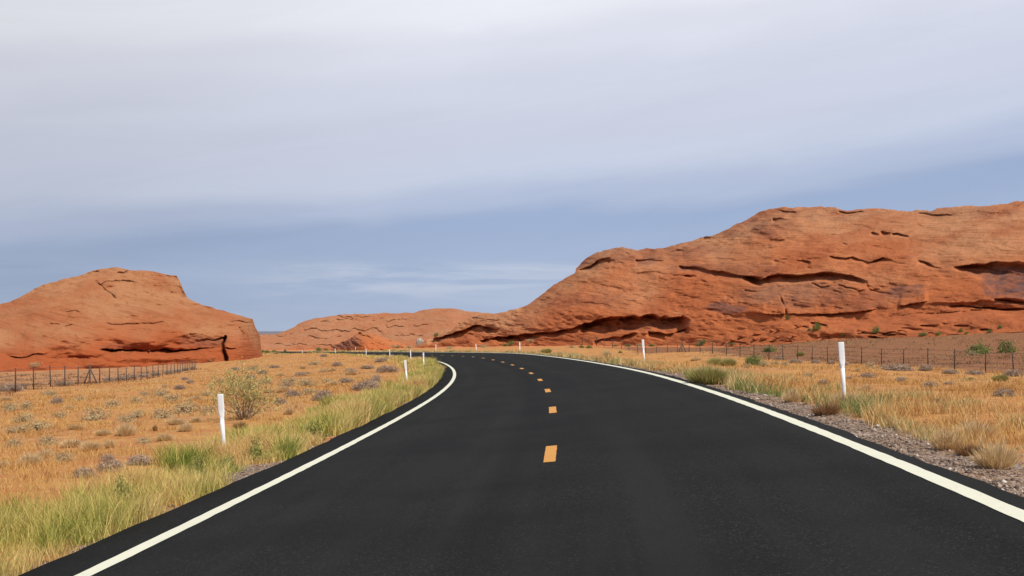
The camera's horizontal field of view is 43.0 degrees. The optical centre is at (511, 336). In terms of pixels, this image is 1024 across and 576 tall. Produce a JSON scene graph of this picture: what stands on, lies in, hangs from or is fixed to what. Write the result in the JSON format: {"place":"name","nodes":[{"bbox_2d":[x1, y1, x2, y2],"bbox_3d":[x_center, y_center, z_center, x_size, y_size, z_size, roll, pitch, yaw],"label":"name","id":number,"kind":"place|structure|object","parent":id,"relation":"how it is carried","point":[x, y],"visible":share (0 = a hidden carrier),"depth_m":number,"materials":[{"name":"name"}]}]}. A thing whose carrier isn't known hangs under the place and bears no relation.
{"place":"outdoors","nodes":[
{"label":"outdoors","id":0,"kind":"place"},
{"bbox_2d":[0,267,262,371],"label":"hill","id":1,"kind":"structure","parent":0,"point":[112,317],"depth_m":196.24,"materials":[{"name":"stone"}]},
{"bbox_2d":[258,331,282,334],"bbox_3d":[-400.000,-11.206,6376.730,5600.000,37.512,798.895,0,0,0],"label":"mesa","id":2,"kind":"structure","parent":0,"point":[268,332],"depth_m":6043.39,"materials":[{"name":"grey stone"}]},
{"bbox_2d":[260,308,491,349],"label":"hill","id":3,"kind":"structure","parent":0,"point":[406,328],"depth_m":372.41,"materials":[{"name":"stone"}]},
{"bbox_2d":[0,332,1023,575],"bbox_3d":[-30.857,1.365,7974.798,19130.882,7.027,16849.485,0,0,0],"label":"ground","id":4,"kind":"structure","parent":0,"point":[939,347],"depth_m":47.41,"materials":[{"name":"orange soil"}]},
{"bbox_2d":[0,401,21,411],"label":"sage shrub","id":5,"kind":"object","parent":4,"relation":"on","point":[11,408],"visible":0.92,"depth_m":42.13,"materials":[{"name":"beige plant"}]},
{"bbox_2d":[0,382,24,391],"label":"tumbleweed","id":6,"kind":"object","parent":4,"relation":"on","point":[8,388],"visible":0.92,"depth_m":68.93,"materials":[{"name":"grey plant"}]},
{"bbox_2d":[5,438,22,446],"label":"sage shrub","id":7,"kind":"object","parent":4,"relation":"on","point":[14,440],"visible":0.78,"depth_m":24.46,"materials":[{"name":"beige plant"}]},
{"bbox_2d":[5,423,28,433],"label":"sage shrub","id":8,"kind":"object","parent":4,"relation":"on","point":[22,427],"visible":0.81,"depth_m":28.91,"materials":[{"name":"beige plant"}]},
{"bbox_2d":[11,411,36,422],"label":"sage shrub","id":9,"kind":"object","parent":4,"relation":"on","point":[25,417],"visible":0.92,"depth_m":34.67,"materials":[{"name":"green plant"}]},
{"bbox_2d":[16,399,33,409],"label":"sage shrub","id":10,"kind":"object","parent":4,"relation":"on","point":[23,406],"visible":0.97,"depth_m":42.67,"materials":[{"name":"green plant"}]},
{"bbox_2d":[17,451,43,465],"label":"dry shrub","id":11,"kind":"object","parent":4,"relation":"on","point":[33,457],"visible":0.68,"depth_m":20.05,"materials":[{"name":"beige plant"}]},
{"bbox_2d":[23,418,54,430],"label":"sage shrub","id":12,"kind":"object","parent":4,"relation":"on","point":[36,426],"visible":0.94,"depth_m":28.90,"materials":[{"name":"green plant"}]},
{"bbox_2d":[37,447,54,458],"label":"dry shrub","id":13,"kind":"object","parent":4,"relation":"on","point":[42,452],"visible":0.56,"depth_m":21.23,"materials":[{"name":"beige plant"}]},
{"bbox_2d":[33,433,60,445],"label":"sage shrub","id":14,"kind":"object","parent":4,"relation":"on","point":[50,439],"visible":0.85,"depth_m":24.66,"materials":[{"name":"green plant"}]},
{"bbox_2d":[40,389,58,395],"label":"sage shrub","id":15,"kind":"object","parent":4,"relation":"on","point":[49,393],"visible":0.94,"depth_m":61.70,"materials":[{"name":"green plant"}]},
{"bbox_2d":[50,396,63,403],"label":"tumbleweed","id":16,"kind":"object","parent":4,"relation":"on","point":[54,401],"visible":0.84,"depth_m":47.05,"materials":[{"name":"grey"}]},
{"bbox_2d":[49,410,68,417],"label":"sage shrub","id":17,"kind":"object","parent":4,"relation":"on","point":[62,414],"visible":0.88,"depth_m":35.90,"materials":[{"name":"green plant"}]},
{"bbox_2d":[46,450,75,462],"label":"sage shrub","id":18,"kind":"object","parent":4,"relation":"on","point":[58,455],"visible":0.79,"depth_m":20.46,"materials":[{"name":"beige plant"}]},
{"bbox_2d":[57,438,83,447],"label":"dry shrub","id":19,"kind":"object","parent":4,"relation":"on","point":[65,443],"visible":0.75,"depth_m":23.62,"materials":[{"name":"beige plant"}]},
{"bbox_2d":[66,424,85,429],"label":"dry shrub","id":20,"kind":"object","parent":4,"relation":"on","point":[74,426],"visible":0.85,"depth_m":28.23,"materials":[{"name":"beige plant"}]},
{"bbox_2d":[69,466,98,477],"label":"tumbleweed","id":21,"kind":"object","parent":4,"relation":"on","point":[81,470],"visible":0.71,"depth_m":17.64,"materials":[{"name":"grey plant"}]},
{"bbox_2d":[77,441,104,450],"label":"dry shrub","id":22,"kind":"object","parent":4,"relation":"on","point":[84,445],"visible":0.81,"depth_m":22.62,"materials":[{"name":"beige plant"}]},
{"bbox_2d":[77,404,113,420],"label":"sage shrub","id":23,"kind":"object","parent":4,"relation":"on","point":[93,415],"visible":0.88,"depth_m":34.47,"materials":[{"name":"beige plant"}]},
{"bbox_2d":[0,360,195,391],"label":"wire fence","id":24,"kind":"object","parent":4,"relation":"on","point":[90,371],"visible":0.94,"depth_m":90.36,"materials":[{"name":"grey metal"}]},
{"bbox_2d":[93,429,112,435],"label":"dry shrub","id":25,"kind":"object","parent":4,"relation":"on","point":[99,432],"visible":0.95,"depth_m":26.21,"materials":[{"name":"beige plant"}]},
{"bbox_2d":[0,368,205,395],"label":"sparse grass","id":26,"kind":"structure","parent":4,"relation":"on","point":[75,383],"depth_m":117.74,"materials":[{"name":"orange plant"}]},
{"bbox_2d":[100,454,116,460],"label":"tumbleweed","id":27,"kind":"object","parent":4,"relation":"on","point":[107,457],"visible":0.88,"depth_m":19.82,"materials":[{"name":"grey plant"}]},
{"bbox_2d":[103,437,118,447],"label":"dry shrub","id":28,"kind":"object","parent":4,"relation":"on","point":[110,442],"visible":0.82,"depth_m":22.82,"materials":[{"name":"beige plant"}]},
{"bbox_2d":[94,459,128,471],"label":"tumbleweed","id":29,"kind":"object","parent":4,"relation":"on","point":[114,463],"visible":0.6,"depth_m":18.65,"materials":[{"name":"grey plant"}]},
{"bbox_2d":[103,397,121,406],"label":"sage shrub","id":30,"kind":"object","parent":4,"relation":"on","point":[109,404],"visible":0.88,"depth_m":41.69,"materials":[{"name":"beige plant"}]},
{"bbox_2d":[113,473,133,502],"bbox_3d":[-4.481,1.726,14.868,0.347,0.522,0.376,0,0,9],"label":"green weed","id":31,"kind":"object","parent":4,"relation":"on","point":[119,485],"visible":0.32,"depth_m":14.82,"materials":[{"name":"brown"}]},
{"bbox_2d":[115,422,137,435],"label":"dry shrub","id":32,"kind":"object","parent":4,"relation":"on","point":[124,430],"visible":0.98,"depth_m":26.03,"materials":[{"name":"beige plant"}]},
{"bbox_2d":[115,412,138,422],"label":"sage shrub","id":33,"kind":"object","parent":4,"relation":"on","point":[126,419],"visible":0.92,"depth_m":31.90,"materials":[{"name":"beige plant"}]},
{"bbox_2d":[131,409,145,416],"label":"sage shrub","id":34,"kind":"object","parent":4,"relation":"on","point":[137,411],"visible":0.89,"depth_m":34.05,"materials":[{"name":"beige plant"}]},
{"bbox_2d":[126,452,154,465],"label":"tumbleweed","id":35,"kind":"object","parent":4,"relation":"on","point":[136,459],"visible":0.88,"depth_m":19.45,"materials":[{"name":"grey plant"}]},
{"bbox_2d":[134,437,154,443],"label":"sage shrub","id":36,"kind":"object","parent":4,"relation":"on","point":[143,440],"visible":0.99,"depth_m":24.21,"materials":[{"name":"beige plant"}]},
{"bbox_2d":[152,385,172,396],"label":"sage shrub","id":37,"kind":"object","parent":4,"relation":"on","point":[159,393],"visible":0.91,"depth_m":57.49,"materials":[{"name":"beige plant"}]},
{"bbox_2d":[151,408,176,418],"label":"sage shrub","id":38,"kind":"object","parent":4,"relation":"on","point":[161,413],"visible":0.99,"depth_m":32.09,"materials":[{"name":"beige plant"}]},
{"bbox_2d":[154,431,174,440],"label":"dry shrub","id":39,"kind":"object","parent":4,"relation":"on","point":[164,437],"visible":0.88,"depth_m":24.43,"materials":[{"name":"beige plant"}]},
{"bbox_2d":[162,393,181,401],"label":"sage shrub","id":40,"kind":"object","parent":4,"relation":"on","point":[172,397],"visible":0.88,"depth_m":45.92,"materials":[{"name":"beige plant"}]},
{"bbox_2d":[162,418,189,424],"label":"dry shrub","id":41,"kind":"object","parent":4,"relation":"on","point":[172,421],"visible":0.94,"depth_m":29.05,"materials":[{"name":"beige plant"}]},
{"bbox_2d":[176,420,194,431],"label":"dry shrub","id":42,"kind":"object","parent":4,"relation":"on","point":[185,428],"visible":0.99,"depth_m":26.62,"materials":[{"name":"beige plant"}]},
{"bbox_2d":[169,399,201,413],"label":"sage shrub","id":43,"kind":"object","parent":4,"relation":"on","point":[187,407],"visible":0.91,"depth_m":34.74,"materials":[{"name":"beige plant"}]},
{"bbox_2d":[187,395,203,400],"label":"dry shrub","id":44,"kind":"object","parent":4,"relation":"on","point":[194,397],"visible":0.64,"depth_m":44.02,"materials":[{"name":"beige plant"}]},
{"bbox_2d":[189,417,202,422],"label":"dry shrub","id":45,"kind":"object","parent":4,"relation":"on","point":[193,420],"visible":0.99,"depth_m":29.62,"materials":[{"name":"beige plant"}]},
{"bbox_2d":[188,449,208,477],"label":"green weed","id":46,"kind":"object","parent":4,"relation":"on","point":[199,464],"visible":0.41,"depth_m":17.46,"materials":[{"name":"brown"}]},
{"bbox_2d":[196,403,216,413],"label":"sage shrub","id":47,"kind":"object","parent":4,"relation":"on","point":[207,409],"visible":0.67,"depth_m":34.50,"materials":[{"name":"beige plant"}]},
{"bbox_2d":[217,394,224,447],"bbox_3d":[-4.668,1.546,20.990,0.104,1.250,0.062,-4,0,2],"label":"delineator post","id":48,"kind":"object","parent":4,"relation":"on","point":[220,400],"visible":0.62,"depth_m":20.98,"materials":[{"name":"white plastic"}]},
{"bbox_2d":[0,352,446,575],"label":"verge grass","id":49,"kind":"structure","parent":4,"relation":"on","point":[286,440],"depth_m":16.08,"materials":[{"name":"yellow plant"}]},
{"bbox_2d":[222,450,235,470],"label":"green weed","id":50,"kind":"object","parent":4,"relation":"on","point":[229,460],"visible":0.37,"depth_m":18.86,"materials":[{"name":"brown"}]},
{"bbox_2d":[231,421,247,428],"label":"dead weed","id":51,"kind":"object","parent":4,"relation":"on","point":[242,424],"visible":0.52,"depth_m":27.06,"materials":[{"name":"brown plant"}]},
{"bbox_2d":[203,356,290,419],"bbox_3d":[-6.109,1.194,29.879,2.011,1.522,1.966,0,0,-29],"label":"straggly bush","id":52,"kind":"object","parent":4,"relation":"on","point":[249,389],"visible":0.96,"depth_m":29.80,"materials":[{"name":"green plant"}]},
{"bbox_2d":[244,434,272,463],"bbox_3d":[-3.931,1.710,20.107,0.488,0.582,0.528,0,0,-10],"label":"green weed","id":53,"kind":"object","parent":4,"relation":"on","point":[256,451],"visible":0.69,"depth_m":20.03,"materials":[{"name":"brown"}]},
{"bbox_2d":[273,398,287,403],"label":"tumbleweed","id":54,"kind":"object","parent":4,"relation":"on","point":[282,400],"visible":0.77,"depth_m":36.03,"materials":[{"name":"grey plant"}]},
{"bbox_2d":[274,386,292,391],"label":"dry shrub","id":55,"kind":"object","parent":4,"relation":"on","point":[282,389],"visible":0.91,"depth_m":47.24,"materials":[{"name":"beige plant"}]},
{"bbox_2d":[277,376,297,386],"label":"sage shrub","id":56,"kind":"object","parent":4,"relation":"on","point":[290,381],"visible":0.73,"depth_m":59.49,"materials":[{"name":"beige plant"}]},
{"bbox_2d":[283,406,293,414],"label":"dry shrub","id":57,"kind":"object","parent":4,"relation":"on","point":[289,411],"visible":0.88,"depth_m":31.21,"materials":[{"name":"beige plant"}]},
{"bbox_2d":[283,389,301,396],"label":"tumbleweed","id":58,"kind":"object","parent":4,"relation":"on","point":[290,393],"visible":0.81,"depth_m":41.85,"materials":[{"name":"grey"}]},
{"bbox_2d":[296,387,317,394],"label":"sage shrub","id":59,"kind":"object","parent":4,"relation":"on","point":[308,390],"visible":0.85,"depth_m":42.91,"materials":[{"name":"beige plant"}]},
{"bbox_2d":[295,377,320,386],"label":"sage shrub","id":60,"kind":"object","parent":4,"relation":"on","point":[308,382],"visible":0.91,"depth_m":58.38,"materials":[{"name":"beige plant"}]},
{"bbox_2d":[292,418,329,440],"bbox_3d":[-3.749,1.744,24.352,0.679,0.480,0.488,0,0,4],"label":"green weed","id":61,"kind":"object","parent":4,"relation":"on","point":[313,429],"visible":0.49,"depth_m":24.28,"materials":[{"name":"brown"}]},
{"bbox_2d":[311,394,326,400],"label":"tumbleweed","id":62,"kind":"object","parent":4,"relation":"on","point":[316,397],"visible":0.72,"depth_m":36.84,"materials":[{"name":"grey"}]},
{"bbox_2d":[315,389,333,397],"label":"tumbleweed","id":63,"kind":"object","parent":4,"relation":"on","point":[326,393],"visible":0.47,"depth_m":37.88,"materials":[{"name":"brown plant"}]},
{"bbox_2d":[326,380,340,385],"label":"dry shrub","id":64,"kind":"object","parent":4,"relation":"on","point":[332,382],"visible":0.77,"depth_m":54.08,"materials":[{"name":"beige plant"}]},
{"bbox_2d":[339,377,354,382],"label":"tumbleweed","id":65,"kind":"object","parent":4,"relation":"on","point":[346,380],"visible":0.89,"depth_m":58.86,"materials":[{"name":"brown plant"}]},
{"bbox_2d":[344,369,357,374],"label":"dry shrub","id":66,"kind":"object","parent":4,"relation":"on","point":[350,372],"visible":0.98,"depth_m":99.69,"materials":[{"name":"beige plant"}]},
{"bbox_2d":[351,382,363,390],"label":"tumbleweed","id":67,"kind":"object","parent":4,"relation":"on","point":[355,386],"visible":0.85,"depth_m":44.60,"materials":[{"name":"brown"}]},
{"bbox_2d":[321,332,408,350],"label":"rock outcrop","id":68,"kind":"object","parent":4,"relation":"on","point":[360,341],"visible":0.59,"depth_m":289.59,"materials":[{"name":"orange stone"}]},
{"bbox_2d":[359,365,374,368],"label":"tumbleweed","id":69,"kind":"object","parent":4,"relation":"on","point":[368,367],"visible":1,"depth_m":122.13,"materials":[{"name":"brown plant"}]},
{"bbox_2d":[357,378,379,390],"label":"tumbleweed","id":70,"kind":"object","parent":4,"relation":"on","point":[368,384],"visible":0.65,"depth_m":44.67,"materials":[{"name":"brown"}]},
{"bbox_2d":[371,375,381,383],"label":"tumbleweed","id":71,"kind":"object","parent":4,"relation":"on","point":[378,377],"visible":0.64,"depth_m":52.44,"materials":[{"name":"brown"}]},
{"bbox_2d":[372,357,389,361],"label":"tumbleweed","id":72,"kind":"object","parent":4,"relation":"on","point":[379,359],"visible":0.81,"depth_m":148.65,"materials":[{"name":"brown plant"}]},
{"bbox_2d":[373,364,399,371],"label":"tumbleweed","id":73,"kind":"object","parent":4,"relation":"on","point":[387,368],"visible":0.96,"depth_m":107.71,"materials":[{"name":"brown plant"}]},
{"bbox_2d":[681,365,732,384],"bbox_3d":[4.950,0.937,32.682,1.453,0.596,1.439,0,0,-18],"label":"rabbitbrush","id":74,"kind":"object","parent":4,"relation":"on","point":[709,376],"visible":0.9,"depth_m":32.39,"materials":[{"name":"green plant"}]},
{"bbox_2d":[705,357,721,365],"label":"rabbitbrush","id":75,"kind":"object","parent":4,"relation":"on","point":[714,361],"visible":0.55,"depth_m":51.83,"materials":[{"name":"green plant"}]},
{"bbox_2d":[718,357,736,365],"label":"rabbitbrush","id":76,"kind":"object","parent":4,"relation":"on","point":[728,361],"visible":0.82,"depth_m":48.44,"materials":[{"name":"green plant"}]},
{"bbox_2d":[743,352,766,365],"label":"green bush","id":77,"kind":"object","parent":4,"relation":"on","point":[753,359],"visible":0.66,"depth_m":54.26,"materials":[{"name":"green plant"}]},
{"bbox_2d":[760,346,776,351],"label":"green bush","id":78,"kind":"object","parent":4,"relation":"on","point":[768,349],"visible":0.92,"depth_m":123.69,"materials":[{"name":"green plant"}]},
{"bbox_2d":[781,388,802,402],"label":"grass tuft","id":79,"kind":"object","parent":4,"relation":"on","point":[793,396],"visible":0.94,"depth_m":24.21,"materials":[{"name":"beige plant"}]},
{"bbox_2d":[788,358,802,362],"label":"tumbleweed","id":80,"kind":"object","parent":4,"relation":"on","point":[793,360],"visible":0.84,"depth_m":99.52,"materials":[{"name":"brown plant"}]},
{"bbox_2d":[577,331,1023,372],"bbox_3d":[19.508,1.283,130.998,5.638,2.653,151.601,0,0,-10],"label":"wire fence","id":81,"kind":"object","parent":4,"relation":"on","point":[903,362],"visible":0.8,"depth_m":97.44,"materials":[{"name":"grey metal"}]},
{"bbox_2d":[807,401,842,415],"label":"dead weed","id":82,"kind":"object","parent":4,"relation":"on","point":[822,410],"visible":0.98,"depth_m":20.04,"materials":[{"name":"brown plant"}]},
{"bbox_2d":[825,388,856,408],"bbox_3d":[5.533,1.048,21.725,0.635,0.416,0.607,0,0,40],"label":"dry shrub","id":83,"kind":"object","parent":4,"relation":"on","point":[834,400],"visible":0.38,"depth_m":21.69,"materials":[{"name":"beige plant"}]},
{"bbox_2d":[838,342,845,395],"bbox_3d":[5.680,0.763,22.282,0.104,1.354,0.062,-4,0,2],"label":"delineator post","id":84,"kind":"object","parent":4,"relation":"on","point":[841,350],"visible":0.63,"depth_m":22.27,"materials":[{"name":"white plastic"}]},
{"bbox_2d":[858,372,876,377],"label":"tumbleweed","id":85,"kind":"object","parent":4,"relation":"on","point":[869,374],"visible":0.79,"depth_m":38.82,"materials":[{"name":"brown plant"}]},
{"bbox_2d":[879,362,917,370],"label":"tumbleweed","id":86,"kind":"object","parent":4,"relation":"on","point":[899,367],"visible":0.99,"depth_m":45.48,"materials":[{"name":"brown plant"}]},
{"bbox_2d":[917,364,933,370],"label":"tumbleweed","id":87,"kind":"object","parent":4,"relation":"on","point":[925,367],"visible":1,"depth_m":45.48,"materials":[{"name":"brown plant"}]},
{"bbox_2d":[921,381,939,386],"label":"tumbleweed","id":88,"kind":"object","parent":4,"relation":"on","point":[927,383],"visible":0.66,"depth_m":27.45,"materials":[{"name":"brown"}]},
{"bbox_2d":[929,427,963,450],"bbox_3d":[4.773,1.112,14.291,0.459,0.309,0.439,0,0,13],"label":"grass tuft","id":89,"kind":"object","parent":4,"relation":"on","point":[941,442],"visible":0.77,"depth_m":14.23,"materials":[{"name":"beige plant"}]},
{"bbox_2d":[940,368,958,373],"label":"tumbleweed","id":90,"kind":"object","parent":4,"relation":"on","point":[948,371],"visible":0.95,"depth_m":43.67,"materials":[{"name":"brown plant"}]},
{"bbox_2d":[952,439,982,455],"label":"dead weed","id":91,"kind":"object","parent":4,"relation":"on","point":[961,451],"visible":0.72,"depth_m":13.65,"materials":[{"name":"brown plant"}]},
{"bbox_2d":[951,416,996,438],"bbox_3d":[5.634,1.103,15.722,0.570,0.297,0.598,0,0,-24],"label":"dry shrub","id":92,"kind":"object","parent":4,"relation":"on","point":[972,425],"visible":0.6,"depth_m":15.64,"materials":[{"name":"beige plant"}]},
{"bbox_2d":[964,369,985,374],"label":"tumbleweed","id":93,"kind":"object","parent":4,"relation":"on","point":[975,372],"visible":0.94,"depth_m":43.42,"materials":[{"name":"brown plant"}]},
{"bbox_2d":[965,339,993,354],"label":"green bush","id":94,"kind":"object","parent":4,"relation":"on","point":[979,349],"visible":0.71,"depth_m":106.05,"materials":[{"name":"green plant"}]},
{"bbox_2d":[966,436,1023,469],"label":"grass tuft","id":95,"kind":"object","parent":4,"relation":"on","point":[986,457],"visible":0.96,"depth_m":12.24,"materials":[{"name":"beige plant"}]},
{"bbox_2d":[990,374,1009,381],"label":"rabbitbrush","id":96,"kind":"object","parent":4,"relation":"on","point":[998,377],"visible":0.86,"depth_m":33.02,"materials":[{"name":"yellow plant"}]},
{"bbox_2d":[991,387,1016,396],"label":"tumbleweed","id":97,"kind":"object","parent":4,"relation":"on","point":[999,392],"visible":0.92,"depth_m":22.04,"materials":[{"name":"brown"}]},
{"bbox_2d":[996,340,1019,352],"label":"green bush","id":98,"kind":"object","parent":4,"relation":"on","point":[1003,349],"visible":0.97,"depth_m":106.39,"materials":[{"name":"green plant"}]},
{"bbox_2d":[1002,368,1023,376],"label":"tumbleweed","id":99,"kind":"object","parent":4,"relation":"on","point":[1015,373],"visible":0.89,"depth_m":42.85,"materials":[{"name":"brown plant"}]},
{"bbox_2d":[0,0,1023,330],"label":"sky","id":100,"kind":"structure","parent":0,"point":[291,163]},
{"bbox_2d":[8,360,1023,572],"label":"gravel","id":101,"kind":"structure","parent":0,"point":[996,483],"depth_m":15.04,"materials":[{"name":"grey gravel"}]},
{"bbox_2d":[18,351,1023,575],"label":"road","id":102,"kind":"structure","parent":0,"point":[491,464],"depth_m":11.89,"materials":[{"name":"black asphalt"}]},
{"bbox_2d":[307,348,1023,448],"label":"verge grass","id":103,"kind":"structure","parent":0,"point":[872,405],"depth_m":21.17,"materials":[{"name":"beige plant"}]},
{"bbox_2d":[416,201,1023,347],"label":"hill","id":104,"kind":"structure","parent":0,"point":[835,272],"depth_m":173.81,"materials":[{"name":"red stone"}]},
{"bbox_2d":[813,322,821,329],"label":"green bush","id":105,"kind":"object","parent":104,"relation":"on","point":[816,326],"visible":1,"depth_m":151.85,"materials":[{"name":"green plant"}]},
{"bbox_2d":[591,353,1023,465],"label":"stubble grass","id":106,"kind":"structure","parent":0,"point":[961,389],"depth_m":30.59,"materials":[{"name":"beige plant"}]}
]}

